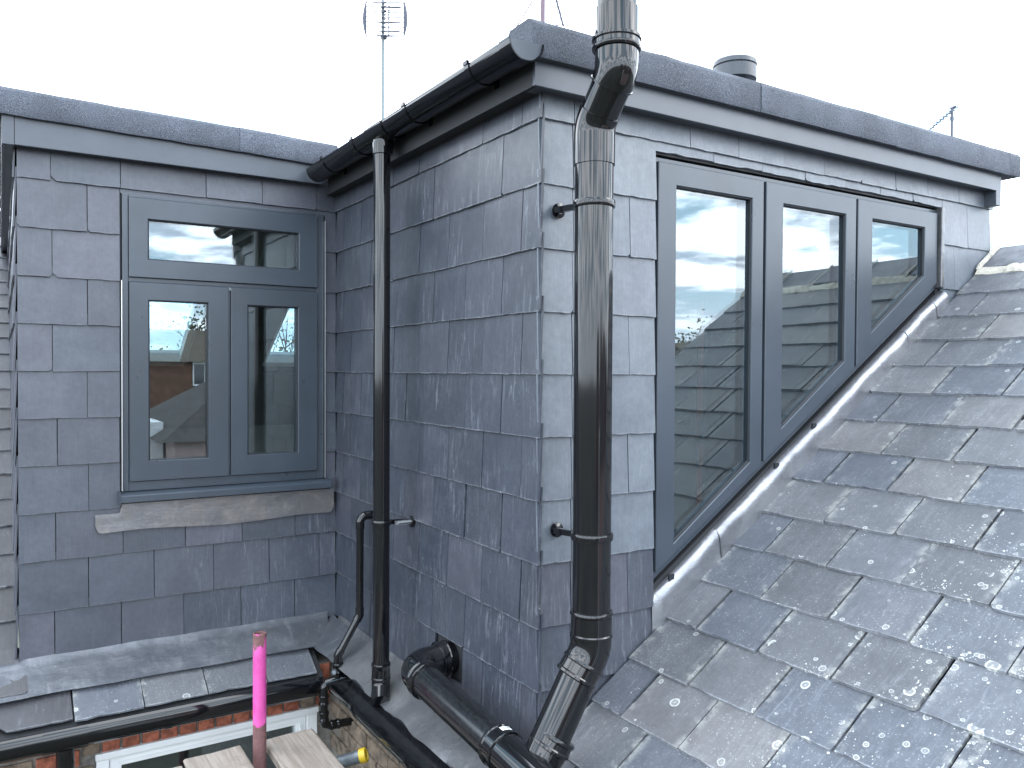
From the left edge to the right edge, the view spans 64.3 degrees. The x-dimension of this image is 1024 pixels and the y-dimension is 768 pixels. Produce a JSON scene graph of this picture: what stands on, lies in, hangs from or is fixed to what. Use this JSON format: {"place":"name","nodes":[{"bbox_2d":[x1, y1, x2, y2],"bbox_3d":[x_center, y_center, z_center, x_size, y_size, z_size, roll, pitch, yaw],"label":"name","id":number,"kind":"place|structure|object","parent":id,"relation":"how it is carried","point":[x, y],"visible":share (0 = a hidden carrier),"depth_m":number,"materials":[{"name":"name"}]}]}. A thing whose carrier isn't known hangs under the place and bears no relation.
{"place":"outdoors","nodes":[
{"label":"outdoors","id":0,"kind":"place"},
{"bbox_2d":[336,747,368,767],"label":"scaffold tube","id":1,"kind":"object","parent":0,"point":[359,756],"visible":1,"depth_m":3.33,"materials":[{"name":"silver metal"}]},
{"bbox_2d":[183,745,253,767],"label":"scaffold board","id":2,"kind":"object","parent":1,"relation":"on","point":[235,757],"visible":1,"depth_m":3.17,"materials":[{"name":"beige wood"}]},
{"bbox_2d":[266,729,344,767],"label":"scaffold board","id":3,"kind":"object","parent":1,"relation":"on","point":[307,748],"visible":0.9,"depth_m":3.29,"materials":[{"name":"beige wood"}]},
{"bbox_2d":[253,631,265,767],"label":"scaffold pole","id":4,"kind":"object","parent":3,"relation":"attached to","point":[259,699],"visible":1,"depth_m":3.28,"materials":[{"name":"pink metal"}]},
{"bbox_2d":[0,0,1023,351],"label":"sky","id":5,"kind":"structure","parent":0,"point":[309,70],"materials":[{"name":"white"}]},
{"bbox_2d":[540,0,569,26],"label":"television aerial","id":6,"kind":"object","parent":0,"point":[542,10],"visible":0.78,"depth_m":11.98,"materials":[{"name":"grey metal"}]},
{"bbox_2d":[516,0,533,25],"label":"guy wire","id":7,"kind":"object","parent":6,"relation":"attached to","point":[525,12],"visible":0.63,"depth_m":11.99,"materials":[{"name":"grey metal"}]},
{"bbox_3d":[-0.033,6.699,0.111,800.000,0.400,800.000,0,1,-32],"label":"ground","id":8,"kind":"structure","parent":0,"visible":0},
{"bbox_2d":[0,650,331,767],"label":"brick wall","id":9,"kind":"structure","parent":8,"relation":"on","point":[173,747],"depth_m":3.96,"materials":[{"name":"red brick"}]},
{"bbox_2d":[0,237,322,741],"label":"slate roof","id":10,"kind":"structure","parent":9,"relation":"on","point":[177,388],"depth_m":4.25,"materials":[{"name":"black stone"}]},
{"bbox_2d":[0,677,322,767],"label":"gutter","id":11,"kind":"object","parent":10,"relation":"attached to","point":[62,745],"visible":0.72,"depth_m":3.58,"materials":[{"name":"black plastic"}]},
{"bbox_2d":[0,86,337,703],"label":"dormer","id":12,"kind":"object","parent":10,"relation":"attached to","point":[113,583],"visible":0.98,"depth_m":3.94,"materials":[{"name":"black stone"}]},
{"bbox_2d":[118,193,331,504],"bbox_3d":[-1.443,-0.172,4.159,1.038,1.481,0.136,0,1,-32],"label":"window","id":13,"kind":"structure","parent":12,"relation":"in","point":[226,291],"depth_m":4.13,"materials":[{"name":"grey plastic"}]},
{"bbox_2d":[122,190,913,528],"bbox_3d":[-1.724,0.171,6.971,4.312,2.650,8.885,0,1,-32],"label":"window glass","id":14,"kind":"object","parent":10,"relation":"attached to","point":[708,324],"visible":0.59,"depth_m":5.82,"materials":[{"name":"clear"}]},
{"bbox_2d":[674,299,696,528],"bbox_3d":[1.045,0.430,5.704,0.710,2.060,0.113,0,1,-32],"label":"window pane","id":15,"kind":"structure","parent":14,"relation":"in","point":[685,310],"depth_m":5.84,"materials":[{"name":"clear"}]},
{"bbox_2d":[95,704,318,767],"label":"window","id":16,"kind":"structure","parent":9,"relation":"in","point":[171,752],"depth_m":3.99,"materials":[{"name":"white plastic"}]},
{"bbox_2d":[331,666,404,767],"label":"brick wall","id":17,"kind":"structure","parent":8,"relation":"on","point":[356,735],"depth_m":3.96,"materials":[{"name":"beige brick"}]},
{"bbox_2d":[561,244,1023,767],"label":"slate roof","id":18,"kind":"structure","parent":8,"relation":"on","point":[854,598],"depth_m":2.75,"materials":[{"name":"black stone"}]},
{"bbox_2d":[313,18,1020,767],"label":"dormer","id":19,"kind":"object","parent":18,"relation":"on","point":[481,352],"visible":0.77,"depth_m":3.23,"materials":[{"name":"black stone"}]},
{"bbox_2d":[319,510,372,729],"bbox_3d":[-0.807,1.155,3.981,0.266,1.061,0.086,0,1,-32],"label":"waste pipe","id":20,"kind":"object","parent":19,"relation":"attached to","point":[338,674],"visible":0.96,"depth_m":3.97,"materials":[{"name":"black plastic"}]},
{"bbox_2d":[362,0,407,119],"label":"television aerial","id":21,"kind":"object","parent":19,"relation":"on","point":[383,36],"visible":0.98,"depth_m":8.96,"materials":[{"name":"grey metal"}]},
{"bbox_2d":[327,679,452,767],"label":"gutter","id":22,"kind":"object","parent":19,"relation":"attached to","point":[398,741],"visible":0.94,"depth_m":3.38,"materials":[{"name":"black plastic"}]},
{"bbox_2d":[371,140,413,707],"bbox_3d":[-0.526,0.179,3.560,0.210,2.451,0.134,0,1,-32],"label":"downpipe","id":23,"kind":"object","parent":19,"relation":"attached to","point":[381,521],"visible":1,"depth_m":3.53,"materials":[{"name":"black plastic"}]},
{"bbox_2d":[306,36,543,181],"bbox_3d":[-0.492,-1.058,3.452,0.138,0.127,2.025,0,1,-32],"label":"gutter","id":24,"kind":"object","parent":19,"relation":"attached to","point":[506,56],"visible":0.88,"depth_m":3.07,"materials":[{"name":"black plastic"}]},
{"bbox_2d":[401,640,555,767],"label":"branch pipe","id":25,"kind":"object","parent":19,"relation":"attached to","point":[482,732],"visible":1,"depth_m":2.85,"materials":[{"name":"black plastic"}]},
{"bbox_2d":[526,0,641,767],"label":"soil pipe","id":26,"kind":"object","parent":19,"relation":"attached to","point":[616,50],"visible":0.99,"depth_m":2.57,"materials":[{"name":"black plastic"}]},
{"bbox_2d":[713,54,757,80],"bbox_3d":[1.004,-1.287,3.675,0.219,0.341,0.219,0,1,-32],"label":"roof vent","id":27,"kind":"object","parent":19,"relation":"on","point":[743,65],"visible":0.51,"depth_m":3.59,"materials":[{"name":"grey plastic"}]},
{"bbox_2d":[653,157,944,578],"bbox_3d":[1.300,-0.062,3.614,1.879,1.614,0.165,0,1,-32],"label":"window","id":28,"kind":"structure","parent":19,"relation":"in","point":[763,429],"depth_m":3.38,"materials":[{"name":"grey plastic"}]},
{"bbox_2d":[929,105,958,135],"bbox_3d":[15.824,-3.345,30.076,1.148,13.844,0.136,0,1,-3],"label":"television aerial","id":29,"kind":"object","parent":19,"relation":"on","point":[952,116],"visible":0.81,"depth_m":29.97,"materials":[{"name":"grey metal"}]}
]}

